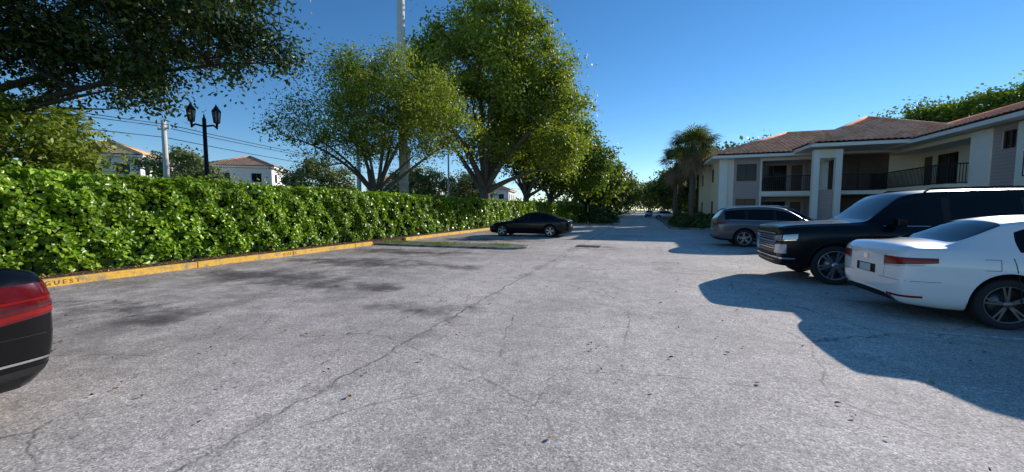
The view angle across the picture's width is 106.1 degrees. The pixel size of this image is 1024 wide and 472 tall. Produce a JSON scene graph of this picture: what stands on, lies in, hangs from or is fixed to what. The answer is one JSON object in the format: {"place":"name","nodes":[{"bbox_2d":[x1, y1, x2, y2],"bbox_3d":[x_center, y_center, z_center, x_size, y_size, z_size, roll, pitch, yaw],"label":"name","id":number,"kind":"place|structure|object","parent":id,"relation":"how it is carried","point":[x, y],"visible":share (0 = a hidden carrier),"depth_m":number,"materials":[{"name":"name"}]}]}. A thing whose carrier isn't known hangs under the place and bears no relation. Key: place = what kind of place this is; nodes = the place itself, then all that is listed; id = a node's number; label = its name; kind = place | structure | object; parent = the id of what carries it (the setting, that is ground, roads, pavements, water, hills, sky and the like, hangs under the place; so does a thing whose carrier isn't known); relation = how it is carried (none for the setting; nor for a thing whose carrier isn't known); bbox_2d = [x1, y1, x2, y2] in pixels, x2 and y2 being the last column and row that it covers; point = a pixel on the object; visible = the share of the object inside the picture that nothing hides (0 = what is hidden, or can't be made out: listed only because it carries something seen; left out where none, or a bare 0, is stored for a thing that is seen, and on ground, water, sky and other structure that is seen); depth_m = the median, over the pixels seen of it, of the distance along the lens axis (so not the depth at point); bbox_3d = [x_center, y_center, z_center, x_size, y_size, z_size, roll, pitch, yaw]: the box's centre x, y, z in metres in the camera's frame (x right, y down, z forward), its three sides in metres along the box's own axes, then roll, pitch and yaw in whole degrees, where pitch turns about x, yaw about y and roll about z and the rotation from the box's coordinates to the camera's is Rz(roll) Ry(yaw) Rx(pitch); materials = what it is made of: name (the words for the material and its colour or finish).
{"place":"outdoors","nodes":[
{"label":"outdoors","id":0,"kind":"place"},
{"bbox_2d":[70,140,172,176],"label":"white house","id":1,"kind":"structure","parent":0,"point":[138,153],"depth_m":43.02,"materials":[{"name":"beige paint"}]},
{"bbox_2d":[211,156,290,193],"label":"white house","id":2,"kind":"structure","parent":0,"point":[251,168],"depth_m":53.35,"materials":[{"name":"beige paint"}]},
{"bbox_2d":[13,210,681,268],"bbox_3d":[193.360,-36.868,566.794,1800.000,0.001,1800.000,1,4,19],"label":"ground","id":3,"kind":"structure","parent":0,"point":[630,212],"depth_m":107.66,"materials":[{"name":"green plant"}]},
{"bbox_2d":[0,77,135,186],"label":"mango tree","id":4,"kind":"object","parent":3,"relation":"on","point":[45,139],"visible":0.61,"depth_m":11.33,"materials":[{"name":"green plant"}]},
{"bbox_2d":[0,0,321,129],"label":"shade tree","id":5,"kind":"object","parent":3,"relation":"on","point":[51,41],"visible":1,"depth_m":11.64,"materials":[{"name":"green plant"}]},
{"bbox_2d":[157,120,170,177],"bbox_3d":[-26.657,-4.524,29.753,1.400,8.700,0.440,1,4,19],"label":"utility pole","id":6,"kind":"object","parent":3,"relation":"on","point":[165,156],"visible":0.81,"depth_m":29.51,"materials":[{"name":"concrete"}]},
{"bbox_2d":[20,111,519,189],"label":"overhead wires","id":7,"kind":"object","parent":6,"relation":"attached to","point":[208,136],"visible":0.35,"depth_m":31.90,"materials":[{"name":"black metal"}]},
{"bbox_2d":[124,143,238,192],"bbox_3d":[-34.515,-5.355,40.646,9.904,8.885,9.305,1,4,19],"label":"background tree","id":8,"kind":"object","parent":3,"relation":"on","point":[183,163],"visible":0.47,"depth_m":38.92,"materials":[{"name":"green plant"}]},
{"bbox_2d":[186,103,220,191],"bbox_3d":[-12.673,-2.499,16.013,1.180,5.920,0.400,-2,4,-26],"label":"street lamp","id":9,"kind":"object","parent":3,"relation":"on","point":[215,111],"visible":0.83,"depth_m":15.88,"materials":[{"name":"black metal"}]},
{"bbox_2d":[20,226,489,278],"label":"mulch bed","id":10,"kind":"object","parent":3,"relation":"on","point":[131,265],"depth_m":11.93,"materials":[{"name":"brown wood"}]},
{"bbox_2d":[0,159,589,274],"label":"clusia hedge","id":11,"kind":"object","parent":10,"relation":"on","point":[52,218],"visible":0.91,"depth_m":11.10,"materials":[{"name":"green plant"}]},
{"bbox_2d":[266,154,356,196],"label":"background tree","id":12,"kind":"object","parent":3,"relation":"on","point":[332,178],"visible":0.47,"depth_m":43.41,"materials":[{"name":"green plant"}]},
{"bbox_2d":[356,156,361,190],"bbox_3d":[-15.871,-6.017,39.947,1.400,10.300,0.520,1,4,19],"label":"utility pole","id":13,"kind":"object","parent":3,"relation":"on","point":[358,167],"visible":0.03,"depth_m":39.78,"materials":[{"name":"concrete"}]},
{"bbox_2d":[246,21,498,191],"bbox_3d":[-7.824,-5.565,22.399,14.084,11.773,10.324,1,4,19],"label":"feathery tree","id":14,"kind":"object","parent":3,"relation":"on","point":[357,89],"visible":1,"depth_m":21.43,"materials":[{"name":"green plant"}]},
{"bbox_2d":[397,0,412,199],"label":"transmission pole","id":15,"kind":"object","parent":3,"relation":"on","point":[403,183],"visible":0.45,"depth_m":24.39,"materials":[{"name":"concrete"}]},
{"bbox_2d":[385,161,453,200],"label":"background tree","id":16,"kind":"object","parent":3,"relation":"on","point":[420,183],"visible":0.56,"depth_m":51.67,"materials":[{"name":"green plant"}]},
{"bbox_2d":[444,150,452,195],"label":"utility pole","id":17,"kind":"object","parent":3,"relation":"on","point":[448,174],"visible":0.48,"depth_m":49.85,"materials":[{"name":"concrete"}]},
{"bbox_2d":[443,166,498,201],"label":"background tree","id":18,"kind":"object","parent":3,"relation":"on","point":[465,180],"visible":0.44,"depth_m":59.07,"materials":[{"name":"green plant"}]},
{"bbox_2d":[452,183,516,203],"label":"white house","id":19,"kind":"structure","parent":3,"relation":"on","point":[504,192],"depth_m":91.42,"materials":[{"name":"beige paint"}]},
{"bbox_2d":[377,0,602,225],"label":"black olive tree","id":20,"kind":"object","parent":3,"relation":"on","point":[525,104],"visible":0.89,"depth_m":31.73,"materials":[{"name":"green plant"}]},
{"bbox_2d":[350,176,687,214],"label":"distant trees","id":21,"kind":"object","parent":3,"relation":"on","point":[592,208],"visible":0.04,"depth_m":108.83,"materials":[{"name":"green plant"}]},
{"bbox_2d":[472,59,601,201],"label":"black olive tree","id":22,"kind":"object","parent":3,"relation":"on","point":[524,186],"visible":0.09,"depth_m":46.20,"materials":[{"name":"green plant"}]},
{"bbox_2d":[511,123,624,202],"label":"black olive tree","id":23,"kind":"object","parent":3,"relation":"on","point":[595,170],"visible":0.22,"depth_m":55.62,"materials":[{"name":"green plant"}]},
{"bbox_2d":[554,157,630,211],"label":"oak tree","id":24,"kind":"object","parent":3,"relation":"on","point":[617,180],"visible":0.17,"depth_m":68.09,"materials":[{"name":"green plant"}]},
{"bbox_2d":[583,165,640,212],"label":"oak tree","id":25,"kind":"object","parent":3,"relation":"on","point":[623,195],"visible":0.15,"depth_m":80.88,"materials":[{"name":"green plant"}]},
{"bbox_2d":[592,162,644,211],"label":"oak tree","id":26,"kind":"object","parent":3,"relation":"on","point":[629,198],"visible":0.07,"depth_m":95.64,"materials":[{"name":"green plant"}]},
{"bbox_2d":[618,175,647,214],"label":"oak tree","id":27,"kind":"object","parent":3,"relation":"on","point":[638,197],"visible":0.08,"depth_m":116.31,"materials":[{"name":"green plant"}]},
{"bbox_2d":[634,188,661,209],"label":"oak tree","id":28,"kind":"object","parent":3,"relation":"on","point":[643,202],"visible":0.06,"depth_m":157.96,"materials":[{"name":"green plant"}]},
{"bbox_2d":[639,180,671,209],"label":"oak tree","id":29,"kind":"object","parent":3,"relation":"on","point":[647,195],"visible":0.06,"depth_m":124.53,"materials":[{"name":"green plant"}]},
{"bbox_2d":[644,167,681,208],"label":"oak tree","id":30,"kind":"object","parent":3,"relation":"on","point":[650,182],"visible":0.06,"depth_m":104.43,"materials":[{"name":"green plant"}]},
{"bbox_2d":[697,101,1023,219],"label":"condominium building","id":31,"kind":"structure","parent":3,"relation":"on","point":[823,174],"depth_m":25.76,"materials":[{"name":"beige paint"}]},
{"bbox_2d":[363,176,442,199],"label":"white house","id":32,"kind":"structure","parent":0,"point":[441,193],"depth_m":69.14,"materials":[{"name":"beige paint"}]},
{"bbox_2d":[0,212,1023,471],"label":"parking lot asphalt","id":33,"kind":"structure","parent":0,"point":[514,378],"depth_m":3.75,"materials":[{"name":"grey asphalt"}]},
{"bbox_2d":[0,267,52,393],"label":"black sedan car","id":34,"kind":"object","parent":33,"relation":"on","point":[26,327],"visible":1,"depth_m":2.73,"materials":[{"name":"paint"}]},
{"bbox_2d":[41,241,372,286],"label":"yellow kerb","id":35,"kind":"structure","parent":33,"relation":"on","point":[128,272],"depth_m":9.98,"materials":[{"name":"paint"}]},
{"bbox_2d":[45,278,78,285],"bbox_3d":[-9.254,0.942,7.949,0.002,0.088,0.518,1,4,19],"label":"kerb lettering","id":36,"kind":"object","parent":35,"relation":"attached to","point":[59,281],"visible":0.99,"depth_m":7.95,"materials":[{"name":"paint"}]},
{"bbox_2d":[403,228,489,240],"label":"yellow kerb","id":37,"kind":"structure","parent":33,"relation":"on","point":[436,235],"depth_m":22.95,"materials":[{"name":"paint"}]},
{"bbox_2d":[374,240,528,249],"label":"planted island","id":38,"kind":"structure","parent":33,"relation":"on","point":[484,245],"depth_m":16.38,"materials":[{"name":"plant"}]},
{"bbox_2d":[490,212,572,236],"bbox_3d":[1.135,-0.731,23.068,4.893,1.437,2.250,1,4,19],"label":"black fastback car","id":39,"kind":"object","parent":33,"relation":"on","point":[548,224],"visible":0.99,"depth_m":22.17,"materials":[{"name":"paint"}]},
{"bbox_2d":[50,232,1023,470],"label":"fallen leaves","id":40,"kind":"object","parent":33,"relation":"on","point":[349,395],"visible":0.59,"depth_m":5.35,"materials":[{"name":"brown plant"}]},
{"bbox_2d":[575,245,599,247],"bbox_3d":[3.235,0.430,16.395,1.000,0.020,0.800,1,4,19],"label":"storm drain grate","id":41,"kind":"object","parent":33,"relation":"on","point":[597,246],"visible":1,"depth_m":16.21,"materials":[{"name":"black metal"}]},
{"bbox_2d":[573,223,612,224],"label":"planted island","id":42,"kind":"structure","parent":33,"relation":"on","point":[592,223],"depth_m":40.06,"materials":[{"name":"concrete"}]},
{"bbox_2d":[562,213,579,222],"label":"round shrub","id":43,"kind":"object","parent":42,"relation":"on","point":[574,218],"visible":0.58,"depth_m":41.43,"materials":[{"name":"green plant"}]},
{"bbox_2d":[578,208,620,222],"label":"round shrub","id":44,"kind":"object","parent":42,"relation":"on","point":[600,216],"visible":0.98,"depth_m":40.40,"materials":[{"name":"green plant"}]},
{"bbox_2d":[651,210,672,217],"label":"silver sedan car","id":45,"kind":"object","parent":33,"relation":"on","point":[663,214],"visible":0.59,"depth_m":64.45,"materials":[{"name":"paint"}]},
{"bbox_2d":[664,223,709,229],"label":"concrete kerb","id":46,"kind":"structure","parent":33,"relation":"on","point":[667,225],"depth_m":30.23,"materials":[{"name":"grey concrete"}]},
{"bbox_2d":[710,205,808,246],"bbox_3d":[11.158,-0.433,16.439,4.710,1.740,2.240,1,4,19],"label":"grey crossover car","id":47,"kind":"object","parent":33,"relation":"on","point":[738,225],"visible":0.57,"depth_m":16.09,"materials":[{"name":"paint"}]},
{"bbox_2d":[771,206,821,220],"bbox_3d":[13.608,-0.631,19.348,4.710,1.740,2.240,1,4,19],"label":"dark suv car","id":48,"kind":"object","parent":33,"relation":"on","point":[801,215],"visible":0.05,"depth_m":18.55,"materials":[{"name":"blue paint"}]},
{"bbox_2d":[705,232,1023,339],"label":"painted bay lines","id":49,"kind":"object","parent":33,"relation":"on","point":[935,331],"visible":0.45,"depth_m":4.79,"materials":[{"name":"white paint"}]},
{"bbox_2d":[756,186,1023,284],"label":"black suv car","id":50,"kind":"object","parent":33,"relation":"on","point":[817,248],"visible":0.71,"depth_m":7.84,"materials":[{"name":"paint"}]},
{"bbox_2d":[845,215,1023,329],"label":"white sedan car","id":51,"kind":"object","parent":33,"relation":"on","point":[974,267],"visible":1,"depth_m":5.17,"materials":[{"name":"paint"}]},
{"bbox_2d":[0,0,1023,209],"label":"sky","id":52,"kind":"structure","parent":0,"point":[745,68],"materials":[{"name":"blue"}]},
{"bbox_2d":[644,210,654,216],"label":"dark sedan car","id":53,"kind":"object","parent":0,"point":[648,213],"visible":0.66,"depth_m":79.72,"materials":[{"name":"grey paint"}]},
{"bbox_2d":[656,218,709,227],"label":"lawn","id":54,"kind":"structure","parent":0,"point":[664,220],"depth_m":35.58,"materials":[{"name":"green plant"}]},
{"bbox_2d":[646,167,687,211],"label":"oak tree","id":55,"kind":"object","parent":54,"relation":"on","point":[658,194],"visible":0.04,"depth_m":85.16,"materials":[{"name":"green plant"}]},
{"bbox_2d":[655,172,697,211],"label":"oak tree","id":56,"kind":"object","parent":54,"relation":"on","point":[663,185],"visible":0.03,"depth_m":68.58,"materials":[{"name":"green plant"}]},
{"bbox_2d":[658,145,696,215],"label":"sabal palm","id":57,"kind":"object","parent":54,"relation":"on","point":[674,177],"visible":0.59,"depth_m":41.05,"materials":[{"name":"green plant"}]},
{"bbox_2d":[668,211,688,224],"bbox_3d":[15.996,-1.730,36.834,2.059,1.437,3.444,1,4,19],"label":"garden shrub","id":58,"kind":"object","parent":54,"relation":"on","point":[672,220],"visible":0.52,"depth_m":36.34,"materials":[{"name":"green plant"}]},
{"bbox_2d":[674,216,691,226],"bbox_3d":[14.819,-1.265,33.006,1.848,1.022,1.890,1,4,19],"label":"garden shrub","id":59,"kind":"object","parent":54,"relation":"on","point":[681,220],"visible":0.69,"depth_m":32.54,"materials":[{"name":"green plant"}]},
{"bbox_2d":[679,206,698,221],"bbox_3d":[18.348,-2.180,40.293,2.437,1.862,4.112,1,4,19],"label":"garden shrub","id":60,"kind":"object","parent":54,"relation":"on","point":[684,211],"visible":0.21,"depth_m":39.40,"materials":[{"name":"green plant"}]},
{"bbox_2d":[665,122,722,216],"bbox_3d":[16.240,-5.479,34.595,5.411,9.375,4.996,1,4,19],"label":"sabal palm","id":61,"kind":"object","parent":54,"relation":"on","point":[691,159],"visible":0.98,"depth_m":34.17,"materials":[{"name":"green plant"}]},
{"bbox_2d":[655,135,742,207],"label":"oak tree","id":62,"kind":"object","parent":54,"relation":"on","point":[685,189],"visible":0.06,"depth_m":55.24,"materials":[{"name":"green plant"}]},
{"bbox_2d":[686,212,713,227],"bbox_3d":[15.408,-1.305,31.109,2.488,1.357,1.965,1,4,19],"label":"garden shrub","id":63,"kind":"object","parent":54,"relation":"on","point":[705,221],"visible":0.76,"depth_m":30.67,"materials":[{"name":"green plant"}]},
{"bbox_2d":[684,140,717,207],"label":"sabal palm","id":64,"kind":"object","parent":54,"relation":"on","point":[696,173],"visible":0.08,"depth_m":42.30,"materials":[{"name":"green plant"}]},
{"bbox_2d":[735,129,771,145],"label":"oak tree","id":65,"kind":"object","parent":54,"relation":"on","point":[753,138],"visible":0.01,"depth_m":57.31,"materials":[{"name":"green plant"}]},
{"bbox_2d":[858,70,1023,122],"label":"oak tree","id":66,"kind":"object","parent":54,"relation":"on","point":[950,111],"visible":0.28,"depth_m":35.58,"materials":[{"name":"green plant"}]}
]}

